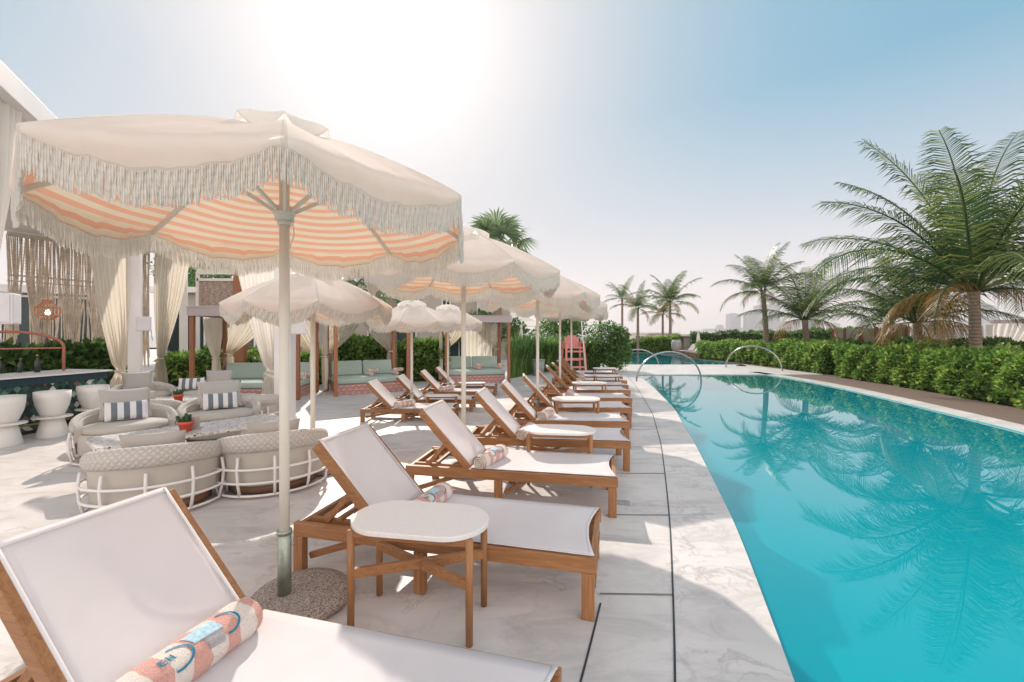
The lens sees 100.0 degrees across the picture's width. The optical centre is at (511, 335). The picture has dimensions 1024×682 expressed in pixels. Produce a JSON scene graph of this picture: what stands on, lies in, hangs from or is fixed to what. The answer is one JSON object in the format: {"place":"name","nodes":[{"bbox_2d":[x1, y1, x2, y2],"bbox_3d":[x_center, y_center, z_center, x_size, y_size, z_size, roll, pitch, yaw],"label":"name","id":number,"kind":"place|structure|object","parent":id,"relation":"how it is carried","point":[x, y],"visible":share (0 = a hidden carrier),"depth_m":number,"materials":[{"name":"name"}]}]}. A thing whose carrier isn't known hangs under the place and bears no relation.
{"place":"outdoors","nodes":[
{"label":"outdoors","id":0,"kind":"place"},
{"bbox_2d":[0,284,127,364],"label":"bar house","id":1,"kind":"structure","parent":0,"point":[24,325],"depth_m":13.96,"materials":[{"name":"beige glass"}]},
{"bbox_2d":[0,295,96,345],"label":"window","id":2,"kind":"structure","parent":1,"relation":"in","point":[24,326],"depth_m":13.98,"materials":[{"name":"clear glass"}]},
{"bbox_2d":[146,258,235,286],"bbox_3d":[-19.595,-1.783,27.026,6.906,6.626,4.721,0,0,0],"label":"tree","id":3,"kind":"object","parent":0,"point":[192,278],"visible":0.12,"depth_m":26.45,"materials":[{"name":"green plant"}]},
{"bbox_2d":[147,335,604,342],"bbox_3d":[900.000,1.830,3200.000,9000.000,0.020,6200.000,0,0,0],"label":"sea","id":4,"kind":"structure","parent":0,"point":[153,340],"depth_m":245.17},
{"bbox_2d":[0,349,822,681],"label":"pool deck","id":5,"kind":"structure","parent":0,"point":[724,629],"depth_m":2.90,"materials":[{"name":"stone"}]},
{"bbox_2d":[0,394,28,447],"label":"bar stool","id":6,"kind":"object","parent":5,"relation":"on","point":[12,407],"visible":1,"depth_m":5.92,"materials":[{"name":"ceramic"}]},
{"bbox_2d":[30,389,73,438],"bbox_3d":[-6.960,1.188,6.508,0.450,0.684,0.450,0,0,0],"label":"bar stool","id":7,"kind":"object","parent":5,"relation":"on","point":[51,406],"visible":0.99,"depth_m":6.40,"materials":[{"name":"ceramic"}]},
{"bbox_2d":[0,369,112,434],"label":"bar counter","id":8,"kind":"object","parent":5,"relation":"on","point":[27,383],"visible":0.45,"depth_m":6.86,"materials":[{"name":"tile"}]},
{"bbox_2d":[0,330,65,370],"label":"arched shelf","id":9,"kind":"object","parent":8,"relation":"on","point":[63,347],"visible":1,"depth_m":7.39,"materials":[{"name":"metal"}]},
{"bbox_2d":[0,336,127,384],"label":"hedge","id":10,"kind":"object","parent":5,"relation":"on","point":[86,353],"visible":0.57,"depth_m":9.82,"materials":[{"name":"green plant"}]},
{"bbox_2d":[74,384,109,411],"bbox_3d":[-7.040,1.188,7.220,0.450,0.684,0.450,0,0,0],"label":"bar stool","id":11,"kind":"object","parent":5,"relation":"on","point":[88,397],"visible":0.52,"depth_m":7.08,"materials":[{"name":"ceramic"}]},
{"bbox_2d":[0,60,187,372],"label":"pavilion","id":12,"kind":"structure","parent":5,"relation":"on","point":[16,93],"depth_m":8.81,"materials":[{"name":"white paint"}]},
{"bbox_2d":[0,292,20,324],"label":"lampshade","id":13,"kind":"object","parent":12,"relation":"attached to","point":[10,308],"depth_m":4.30,"materials":[{"name":"fabric"}]},
{"bbox_2d":[0,102,21,249],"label":"curtain","id":14,"kind":"object","parent":12,"relation":"hanging from","point":[10,118],"visible":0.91,"depth_m":4.59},
{"bbox_2d":[33,236,60,319],"bbox_3d":[-6.703,-1.151,6.200,0.276,1.853,0.276,0,0,0],"label":"hanging lantern","id":15,"kind":"object","parent":12,"relation":"hanging from","point":[41,305],"visible":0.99,"depth_m":6.20,"materials":[{"name":"wicker"}]},
{"bbox_2d":[3,231,152,367],"bbox_3d":[-11.603,-0.745,11.696,0.239,3.550,2.992,0,0,26],"label":"macrame screen","id":16,"kind":"object","parent":12,"relation":"hanging from","point":[38,294],"visible":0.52,"depth_m":11.19,"materials":[{"name":"fabric"}]},
{"bbox_2d":[90,243,130,386],"bbox_3d":[-8.456,-0.645,8.951,1.508,3.690,0.206,0,0,15],"label":"curtain","id":17,"kind":"object","parent":12,"relation":"hanging from","point":[110,275],"visible":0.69,"depth_m":8.85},
{"bbox_2d":[153,248,188,382],"bbox_3d":[-10.018,-0.515,12.644,0.879,4.010,0.205,0,0,-42],"label":"curtain","id":18,"kind":"object","parent":12,"relation":"hanging from","point":[170,277],"visible":0.93,"depth_m":12.54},
{"bbox_2d":[64,403,177,465],"bbox_3d":[-4.872,1.210,5.432,0.894,0.596,1.091,0,0,45],"label":"lounge chair","id":19,"kind":"object","parent":5,"relation":"on","point":[83,426],"visible":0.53,"depth_m":5.20,"materials":[{"name":"fabric"}]},
{"bbox_2d":[98,387,151,421],"bbox_3d":[-4.994,0.880,5.554,0.520,0.400,0.150,0,-18,-45],"label":"throw pillow","id":20,"kind":"object","parent":19,"relation":"on","point":[122,395],"visible":0.52,"depth_m":5.51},
{"bbox_2d":[103,399,148,421],"bbox_3d":[-4.881,0.950,5.441,0.440,0.240,0.110,0,-22,-45],"label":"striped cushion","id":21,"kind":"object","parent":19,"relation":"on","point":[124,410],"visible":1,"depth_m":5.40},
{"bbox_2d":[110,382,175,396],"bbox_3d":[-7.013,1.210,8.161,0.894,0.596,1.091,0,0,40],"label":"lounge chair","id":22,"kind":"object","parent":5,"relation":"on","point":[161,389],"visible":0.2,"depth_m":8.47,"materials":[{"name":"fabric"}]},
{"bbox_2d":[121,371,152,388],"bbox_3d":[-7.178,0.880,8.234,0.150,0.360,0.460,-23,-15,38],"label":"throw pillow","id":23,"kind":"object","parent":22,"relation":"on","point":[137,380],"visible":0.88,"depth_m":8.18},
{"bbox_2d":[75,440,226,513],"bbox_3d":[-3.192,1.210,3.885,1.091,0.596,0.894,0,0,-28],"label":"lounge chair","id":24,"kind":"object","parent":5,"relation":"on","point":[189,473],"visible":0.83,"depth_m":3.55,"materials":[{"name":"white paint"}]},
{"bbox_2d":[118,430,185,447],"bbox_3d":[-3.125,1.010,3.759,0.460,0.360,0.150,0,18,-28],"label":"throw pillow","id":25,"kind":"object","parent":24,"relation":"on","point":[129,441],"visible":0.4,"depth_m":3.69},
{"bbox_2d":[86,414,291,450],"bbox_3d":[-3.680,1.310,5.060,0.700,0.440,1.860,0,0,39],"label":"terrazzo table","id":26,"kind":"object","parent":5,"relation":"on","point":[238,426],"visible":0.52,"depth_m":4.97,"materials":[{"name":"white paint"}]},
{"bbox_2d":[196,269,232,352],"bbox_3d":[-8.912,-0.260,13.300,1.713,3.580,0.100,0,0,0],"label":"woven screen","id":27,"kind":"object","parent":5,"relation":"on","point":[212,291],"visible":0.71,"depth_m":13.29,"materials":[{"name":"wicker"}]},
{"bbox_2d":[175,398,262,441],"bbox_3d":[-4.231,1.210,6.234,1.091,0.596,0.894,0,0,-38],"label":"lounge chair","id":28,"kind":"object","parent":5,"relation":"on","point":[252,407],"visible":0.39,"depth_m":6.05,"materials":[{"name":"fabric"}]},
{"bbox_2d":[202,392,237,409],"bbox_3d":[-4.239,0.950,6.244,0.440,0.240,0.110,0,-22,-38],"label":"striped cushion","id":29,"kind":"object","parent":28,"relation":"on","point":[220,400],"visible":1,"depth_m":6.20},
{"bbox_2d":[200,380,241,409],"bbox_3d":[-4.321,0.880,6.382,0.520,0.400,0.150,0,-18,-38],"label":"throw pillow","id":30,"kind":"object","parent":28,"relation":"on","point":[219,387],"visible":0.56,"depth_m":6.36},
{"bbox_2d":[9,109,463,619],"bbox_3d":[-1.282,0.163,2.420,2.071,2.735,2.069,0,0,0],"label":"parasol","id":31,"kind":"object","parent":5,"relation":"on","point":[284,190],"visible":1,"depth_m":2.13,"materials":[{"name":"beige fabric"}]},
{"bbox_2d":[149,287,323,358],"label":"glazed restaurant","id":32,"kind":"structure","parent":5,"relation":"on","point":[173,344],"depth_m":18.93,"materials":[{"name":"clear glass"}]},
{"bbox_2d":[166,312,205,354],"bbox_3d":[-14.371,0.030,18.955,1.770,2.480,0.150,0,0,0],"label":"window","id":33,"kind":"structure","parent":32,"relation":"in","point":[173,345],"depth_m":18.93,"materials":[{"name":"grey glass"}]},
{"bbox_2d":[233,269,246,362],"bbox_3d":[-8.159,-0.220,12.900,0.300,3.500,0.200,0,0,0],"label":"curtain","id":34,"kind":"object","parent":5,"relation":"on","point":[240,354],"depth_m":12.80,"materials":[{"name":"brown fabric"}]},
{"bbox_2d":[152,344,333,385],"bbox_3d":[-8.171,0.977,13.303,5.221,1.445,1.347,0,0,-7],"label":"hedge","id":35,"kind":"object","parent":5,"relation":"on","point":[177,365],"visible":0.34,"depth_m":12.93,"materials":[{"name":"green plant"}]},
{"bbox_2d":[186,306,318,399],"bbox_3d":[-6.295,0.432,10.711,2.447,2.195,1.610,0,0,-8],"label":"cabana","id":36,"kind":"object","parent":5,"relation":"on","point":[203,311],"visible":0.38,"depth_m":10.11,"materials":[{"name":"brown wood"}]},
{"bbox_2d":[203,317,221,370],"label":"curtain","id":37,"kind":"object","parent":36,"relation":"hanging from","point":[213,330],"visible":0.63,"depth_m":10.89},
{"bbox_2d":[223,321,254,369],"bbox_3d":[-6.998,0.370,11.384,1.193,1.640,0.206,0,0,-11],"label":"curtain","id":38,"kind":"object","parent":36,"relation":"hanging from","point":[239,336],"visible":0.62,"depth_m":11.32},
{"bbox_2d":[238,394,278,414],"bbox_3d":[-4.291,1.210,6.935,1.091,0.596,0.894,0,0,-30],"label":"lounge chair","id":39,"kind":"object","parent":5,"relation":"on","point":[269,403],"visible":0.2,"depth_m":6.78,"materials":[{"name":"white paint"}]},
{"bbox_2d":[226,362,309,396],"bbox_3d":[-6.309,1.119,10.802,2.157,0.801,1.277,0,0,-8],"label":"daybed","id":40,"kind":"object","parent":5,"relation":"on","point":[249,375],"visible":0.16,"depth_m":11.14,"materials":[{"name":"fabric"}]},
{"bbox_2d":[214,428,327,497],"bbox_3d":[-2.441,1.210,4.405,1.091,0.596,0.894,0,0,-30],"label":"lounge chair","id":41,"kind":"object","parent":5,"relation":"on","point":[251,461],"visible":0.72,"depth_m":4.04,"materials":[{"name":"white paint"}]},
{"bbox_2d":[247,418,299,433],"bbox_3d":[-2.370,1.010,4.281,0.460,0.360,0.150,0,18,-30],"label":"throw pillow","id":42,"kind":"object","parent":41,"relation":"on","point":[263,427],"visible":0.25,"depth_m":4.18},
{"bbox_2d":[0,487,561,681],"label":"sun lounger","id":43,"kind":"object","parent":5,"relation":"on","point":[114,592],"visible":0.82,"depth_m":1.56,"materials":[{"name":"fabric"}]},
{"bbox_2d":[115,597,262,681],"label":"rolled towel","id":44,"kind":"object","parent":43,"relation":"on","point":[194,653],"visible":1,"depth_m":1.51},
{"bbox_2d":[274,266,296,418],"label":"white column","id":45,"kind":"structure","parent":5,"relation":"on","point":[292,369],"depth_m":7.40,"materials":[{"name":"paint"}]},
{"bbox_3d":[-4.880,-1.630,7.925,1.815,0.100,0.824,0,0,0],"label":"curtain beam","id":46,"kind":"object","parent":45,"relation":"attached to","visible":0},
{"bbox_2d":[239,258,273,393],"bbox_3d":[-4.791,-0.045,8.175,1.070,3.050,0.205,0,0,17],"label":"curtain","id":47,"kind":"object","parent":46,"relation":"hanging from","point":[263,332],"visible":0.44,"depth_m":8.09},
{"bbox_2d":[219,265,391,476],"bbox_3d":[-2.248,0.372,4.849,1.688,2.315,1.687,0,0,0],"label":"parasol","id":48,"kind":"object","parent":5,"relation":"on","point":[338,302],"visible":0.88,"depth_m":4.37,"materials":[{"name":"fabric"}]},
{"bbox_2d":[330,359,402,394],"bbox_3d":[-4.042,1.119,11.923,1.719,0.801,1.277,0,0,-31],"label":"daybed","id":49,"kind":"object","parent":5,"relation":"on","point":[352,379],"visible":0.82,"depth_m":11.79,"materials":[{"name":"fabric"}]},
{"bbox_2d":[327,325,409,396],"bbox_3d":[-3.994,0.432,11.844,2.009,2.195,1.610,0,0,-31],"label":"cabana","id":50,"kind":"object","parent":5,"relation":"on","point":[393,358],"visible":0.29,"depth_m":11.65,"materials":[{"name":"brown wood"}]},
{"bbox_2d":[321,321,328,389],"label":"curtain","id":51,"kind":"object","parent":50,"relation":"hanging from","point":[324,362],"visible":0.93,"depth_m":11.61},
{"bbox_2d":[328,321,360,376],"bbox_3d":[-4.805,0.370,12.250,0.960,1.640,0.205,0,0,-34],"label":"curtain","id":52,"kind":"object","parent":50,"relation":"hanging from","point":[345,332],"visible":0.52,"depth_m":12.17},
{"bbox_2d":[363,322,392,364],"bbox_3d":[-3.957,0.370,12.718,0.961,1.640,0.205,0,0,-35],"label":"curtain","id":53,"kind":"object","parent":50,"relation":"hanging from","point":[384,340],"visible":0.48,"depth_m":12.82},
{"bbox_2d":[333,333,451,380],"bbox_3d":[-3.993,0.733,14.318,3.959,1.787,1.370,0,0,-15],"label":"hedge","id":54,"kind":"object","parent":5,"relation":"on","point":[426,353],"visible":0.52,"depth_m":14.05,"materials":[{"name":"green plant"}]},
{"bbox_2d":[360,379,458,421],"bbox_3d":[-1.840,1.179,7.870,1.660,0.701,0.646,0,0,0],"label":"sun lounger","id":55,"kind":"object","parent":5,"relation":"on","point":[383,394],"visible":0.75,"depth_m":7.63,"materials":[{"name":"brown wood"}]},
{"bbox_2d":[369,300,454,414],"bbox_3d":[-1.961,0.419,8.399,1.621,2.222,1.619,0,0,-17],"label":"parasol","id":56,"kind":"object","parent":5,"relation":"on","point":[416,316],"visible":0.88,"depth_m":7.96,"materials":[{"name":"fabric"}]},
{"bbox_2d":[347,500,488,647],"bbox_3d":[-0.495,1.252,2.320,0.750,0.544,0.420,0,0,9],"label":"side table","id":57,"kind":"object","parent":5,"relation":"on","point":[438,523],"visible":0.99,"depth_m":2.25,"materials":[{"name":"white stone"}]},
{"bbox_2d":[393,374,475,411],"bbox_3d":[-1.605,1.179,8.925,1.660,0.701,0.646,0,0,1],"label":"sun lounger","id":58,"kind":"object","parent":5,"relation":"on","point":[403,380],"visible":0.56,"depth_m":8.74,"materials":[{"name":"fabric"}]},
{"bbox_2d":[293,423,600,620],"bbox_3d":[-0.390,1.104,2.855,1.900,0.852,0.706,0,0,14],"label":"sun lounger","id":59,"kind":"object","parent":5,"relation":"on","point":[364,466],"visible":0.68,"depth_m":2.74,"materials":[{"name":"fabric"}]},
{"bbox_2d":[412,482,452,502],"bbox_3d":[-0.570,1.145,2.961,0.152,0.135,0.452,0,0,19],"label":"rolled towel","id":60,"kind":"object","parent":59,"relation":"on","point":[441,492],"visible":0.51,"depth_m":2.99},
{"bbox_2d":[419,370,488,394],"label":"sun lounger","id":61,"kind":"object","parent":5,"relation":"on","point":[430,379],"visible":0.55,"depth_m":9.97,"materials":[{"name":"fabric"}]},
{"bbox_2d":[430,304,482,391],"bbox_3d":[-1.579,0.384,10.600,1.672,2.292,1.670,0,0,-34],"label":"parasol","id":62,"kind":"object","parent":5,"relation":"on","point":[453,312],"visible":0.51,"depth_m":10.30,"materials":[{"name":"fabric"}]},
{"bbox_2d":[364,226,559,465],"bbox_3d":[-0.540,0.163,4.799,2.071,2.735,2.069,0,0,-3],"label":"parasol","id":63,"kind":"object","parent":5,"relation":"on","point":[490,265],"visible":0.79,"depth_m":4.39,"materials":[{"name":"fabric"}]},
{"bbox_2d":[431,366,496,395],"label":"sun lounger","id":64,"kind":"object","parent":5,"relation":"on","point":[440,371],"visible":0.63,"depth_m":10.98,"materials":[{"name":"brown wood"}]},
{"bbox_2d":[449,356,504,382],"bbox_3d":[-1.258,1.119,14.256,1.836,0.801,1.320,0,0,-14],"label":"daybed","id":65,"kind":"object","parent":5,"relation":"on","point":[488,372],"visible":0.63,"depth_m":13.82,"materials":[{"name":"fabric"}]},
{"bbox_2d":[442,315,511,383],"bbox_3d":[-1.236,0.453,14.163,2.126,2.155,1.660,0,0,-14],"label":"cabana","id":66,"kind":"object","parent":5,"relation":"on","point":[500,319],"visible":0.39,"depth_m":13.59,"materials":[{"name":"brown wood"}]},
{"bbox_2d":[466,322,491,361],"bbox_3d":[-1.217,0.335,15.000,1.043,1.610,0.110,0,0,0],"label":"curtain","id":67,"kind":"object","parent":66,"relation":"hanging from","point":[477,344],"visible":0.57,"depth_m":15.00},
{"bbox_2d":[471,208,539,362],"bbox_3d":[-0.825,-2.230,20.509,4.652,7.537,4.670,0,0,0],"label":"fan palm","id":68,"kind":"object","parent":5,"relation":"on","point":[495,227],"visible":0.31,"depth_m":19.85,"materials":[{"name":"green plant"}]},
{"bbox_2d":[405,400,617,517],"bbox_3d":[0.018,1.104,4.112,1.900,0.852,0.706,0,0,11],"label":"sun lounger","id":69,"kind":"object","parent":5,"relation":"on","point":[455,435],"visible":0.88,"depth_m":3.94,"materials":[{"name":"fabric"}]},
{"bbox_2d":[472,444,507,468],"bbox_3d":[-0.197,1.143,4.051,0.157,0.139,0.466,0,0,25],"label":"rolled towel","id":70,"kind":"object","parent":69,"relation":"on","point":[491,456],"visible":0.97,"depth_m":3.94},
{"bbox_2d":[501,317,534,341],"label":"tree","id":71,"kind":"object","parent":5,"relation":"on","point":[514,328],"visible":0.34,"depth_m":27.28,"materials":[{"name":"green plant"}]},
{"bbox_2d":[477,276,599,420],"bbox_3d":[0.447,0.163,7.500,2.071,2.735,2.069,0,0,-11],"label":"parasol","id":72,"kind":"object","parent":5,"relation":"on","point":[570,294],"visible":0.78,"depth_m":7.14,"materials":[{"name":"fabric"}]},
{"bbox_2d":[502,331,599,377],"bbox_3d":[1.533,0.667,18.176,7.042,1.726,3.092,0,0,-43],"label":"grass hedge","id":73,"kind":"object","parent":5,"relation":"on","point":[522,351],"depth_m":17.50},
{"bbox_2d":[472,387,630,471],"bbox_3d":[0.430,1.104,5.273,1.900,0.852,0.706,0,0,6],"label":"sun lounger","id":74,"kind":"object","parent":5,"relation":"on","point":[505,420],"visible":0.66,"depth_m":5.02,"materials":[{"name":"brown wood"}]},
{"bbox_2d":[524,424,595,486],"bbox_3d":[0.500,1.252,4.520,0.750,0.544,0.420,0,0,7],"label":"side table","id":75,"kind":"object","parent":5,"relation":"on","point":[559,431],"visible":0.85,"depth_m":4.43,"materials":[{"name":"white wood"}]},
{"bbox_2d":[493,379,629,439],"bbox_3d":[0.700,1.104,6.319,1.900,0.852,0.706,0,0,4],"label":"sun lounger","id":76,"kind":"object","parent":5,"relation":"on","point":[529,413],"visible":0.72,"depth_m":6.09,"materials":[{"name":"fabric"}]},
{"bbox_2d":[515,301,607,386],"bbox_3d":[1.118,0.163,9.999,2.071,2.735,2.069,0,0,-3],"label":"parasol","id":77,"kind":"object","parent":5,"relation":"on","point":[600,310],"visible":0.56,"depth_m":9.97,"materials":[{"name":"fabric"}]},
{"bbox_2d":[533,318,594,341],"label":"tree","id":78,"kind":"object","parent":5,"relation":"on","point":[565,327],"visible":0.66,"depth_m":20.79,"materials":[{"name":"green plant"}]},
{"bbox_2d":[534,311,607,369],"bbox_3d":[1.728,0.163,12.499,2.071,2.735,2.069,0,0,-17],"label":"parasol","id":79,"kind":"object","parent":5,"relation":"on","point":[572,318],"visible":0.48,"depth_m":12.47,"materials":[{"name":"fabric"}]},
{"bbox_2d":[516,373,631,428],"bbox_3d":[1.026,1.104,7.407,1.900,0.852,0.706,0,0,1],"label":"sun lounger","id":80,"kind":"object","parent":5,"relation":"on","point":[623,409],"visible":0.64,"depth_m":7.11,"materials":[{"name":"brown wood"}]},
{"bbox_2d":[561,334,586,370],"bbox_3d":[2.504,0.738,17.615,0.920,1.596,0.920,0,0,-8],"label":"lifeguard chair","id":81,"kind":"object","parent":5,"relation":"on","point":[576,343],"visible":0.68,"depth_m":17.80,"materials":[{"name":"pink paint"}]},
{"bbox_2d":[552,396,599,420],"bbox_3d":[1.000,1.252,6.720,0.750,0.544,0.420,0,0,0],"label":"side table","id":82,"kind":"object","parent":5,"relation":"on","point":[575,400],"visible":0.66,"depth_m":6.56,"materials":[{"name":"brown wood"}]},
{"bbox_2d":[531,370,631,407],"bbox_3d":[1.340,1.104,8.510,1.900,0.852,0.706,0,0,1],"label":"sun lounger","id":83,"kind":"object","parent":5,"relation":"on","point":[624,399],"visible":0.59,"depth_m":8.26,"materials":[{"name":"brown wood"}]},
{"bbox_2d":[541,365,630,396],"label":"sun lounger","id":84,"kind":"object","parent":5,"relation":"on","point":[591,389],"visible":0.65,"depth_m":9.37,"materials":[{"name":"brown wood"}]},
{"bbox_2d":[587,320,632,370],"bbox_3d":[4.240,0.427,18.526,2.129,2.278,1.609,0,0,0],"label":"bush","id":85,"kind":"object","parent":5,"relation":"on","point":[613,347],"visible":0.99,"depth_m":18.29,"materials":[{"name":"green plant"}]},
{"bbox_2d":[604,275,642,334],"bbox_3d":[9.063,-1.675,36.233,3.810,6.410,3.636,0,0,-34],"label":"palm tree","id":86,"kind":"object","parent":5,"relation":"on","point":[620,294],"visible":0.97,"depth_m":35.82,"materials":[{"name":"green plant"}]},
{"bbox_2d":[579,378,675,681],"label":"drain slot","id":87,"kind":"object","parent":5,"relation":"on","point":[590,643],"visible":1,"depth_m":2.34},
{"bbox_2d":[610,280,661,352],"bbox_3d":[11.158,-1.704,37.978,4.173,6.468,4.306,0,0,39],"label":"palm tree","id":88,"kind":"object","parent":5,"relation":"on","point":[638,301],"visible":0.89,"depth_m":37.88,"materials":[{"name":"green plant"}]},
{"bbox_2d":[626,333,680,352],"bbox_3d":[11.770,0.722,38.587,6.432,1.890,1.962,0,0,11],"label":"hedge","id":89,"kind":"object","parent":5,"relation":"on","point":[655,344],"visible":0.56,"depth_m":37.95,"materials":[{"name":"green plant"}]},
{"bbox_2d":[642,270,701,337],"bbox_3d":[14.770,-2.244,39.992,6.012,7.553,5.562,0,0,0],"label":"palm tree","id":90,"kind":"object","parent":5,"relation":"on","point":[668,294],"visible":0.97,"depth_m":39.68,"materials":[{"name":"green plant"}]},
{"bbox_2d":[681,375,1023,681],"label":"pool basin","id":91,"kind":"object","parent":5,"relation":"in","point":[876,560],"visible":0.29,"depth_m":4.19,"materials":[{"name":"liquid"}]},
{"bbox_2d":[756,372,1023,431],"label":"pool coping","id":92,"kind":"object","parent":5,"relation":"on","point":[997,422],"visible":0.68,"depth_m":9.23,"materials":[{"name":"stone"}]},
{"bbox_2d":[352,278,509,359],"bbox_3d":[-6.317,-1.040,30.000,13.000,5.140,6.600,0,0,0],"label":"cabana","id":93,"kind":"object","parent":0,"point":[431,301],"depth_m":27.00,"materials":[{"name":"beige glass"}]},
{"bbox_2d":[0,0,1023,334],"label":"sky","id":94,"kind":"structure","parent":0,"point":[662,139],"materials":[{"name":"blue"}]},
{"bbox_2d":[626,353,735,364],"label":"pool water","id":95,"kind":"structure","parent":0,"point":[638,358],"depth_m":25.59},
{"bbox_2d":[662,353,804,371],"bbox_3d":[32.200,1.545,27.700,40.000,0.001,19.600,0,0,0],"label":"planting bed","id":96,"kind":"object","parent":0,"point":[672,354],"visible":0.14,"depth_m":25.34,"materials":[{"name":"soil"}]},
{"bbox_2d":[709,241,824,342],"bbox_3d":[13.312,-1.774,23.021,4.925,6.616,5.434,0,0,0],"label":"palm tree","id":97,"kind":"object","parent":96,"relation":"on","point":[757,283],"visible":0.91,"depth_m":22.77,"materials":[{"name":"green plant"}]},
{"bbox_2d":[689,326,857,347],"bbox_3d":[19.321,0.474,32.268,3.233,2.286,12.192,0,0,-36],"label":"hedge","id":98,"kind":"object","parent":96,"relation":"on","point":[816,333],"visible":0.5,"depth_m":32.94,"materials":[{"name":"green plant"}]},
{"bbox_2d":[694,337,853,373],"bbox_3d":[13.279,0.867,23.068,2.320,1.597,12.421,0,0,0],"label":"hedge","id":99,"kind":"object","parent":96,"relation":"on","point":[813,355],"visible":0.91,"depth_m":20.23,"materials":[{"name":"green plant"}]},
{"bbox_2d":[736,253,876,340],"bbox_3d":[15.061,-1.334,21.437,6.833,5.744,6.200,0,0,0],"label":"palm tree","id":100,"kind":"object","parent":96,"relation":"on","point":[795,309],"visible":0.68,"depth_m":21.11,"materials":[{"name":"green plant"}]},
{"bbox_2d":[753,304,780,330],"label":"skyscraper","id":101,"kind":"structure","parent":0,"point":[773,324],"depth_m":2358.68,"materials":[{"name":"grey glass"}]},
{"bbox_2d":[639,375,1023,456],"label":"pool water","id":102,"kind":"structure","parent":0,"point":[769,401],"depth_m":8.68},
{"bbox_2d":[785,375,1023,424],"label":"timber walkway","id":103,"kind":"structure","parent":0,"point":[1006,413],"depth_m":10.27,"materials":[{"name":"brown wood"}]},
{"bbox_2d":[809,372,1023,408],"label":"planting bed","id":104,"kind":"object","parent":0,"point":[829,375],"visible":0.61,"depth_m":12.52,"materials":[{"name":"soil"}]},
{"bbox_2d":[812,267,965,343],"bbox_3d":[15.450,-0.694,17.622,5.069,4.448,4.189,0,0,-18],"label":"palm tree","id":105,"kind":"object","parent":104,"relation":"on","point":[881,293],"visible":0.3,"depth_m":17.69,"materials":[{"name":"green plant"}]},
{"bbox_2d":[797,126,1023,353],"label":"palm tree","id":106,"kind":"object","parent":104,"relation":"on","point":[991,255],"visible":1,"depth_m":11.65,"materials":[{"name":"green plant"}]},
{"bbox_2d":[812,244,1023,346],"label":"palm tree","id":107,"kind":"object","parent":104,"relation":"on","point":[898,297],"visible":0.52,"depth_m":14.12,"materials":[{"name":"green plant"}]},
{"bbox_2d":[827,335,1023,350],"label":"hedge","id":108,"kind":"object","parent":104,"relation":"on","point":[994,341],"visible":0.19,"depth_m":14.23,"materials":[{"name":"green plant"}]},
{"bbox_2d":[831,339,1023,408],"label":"hedge","id":109,"kind":"object","parent":104,"relation":"on","point":[992,373],"visible":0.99,"depth_m":11.24,"materials":[{"name":"green plant"}]},
{"bbox_2d":[991,320,1021,323],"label":"cabin beam","id":110,"kind":"structure","parent":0,"point":[999,321],"depth_m":16.27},
{"bbox_2d":[993,323,1023,344],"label":"curtain","id":111,"kind":"object","parent":110,"relation":"hanging from","point":[1016,333],"visible":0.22,"depth_m":16.35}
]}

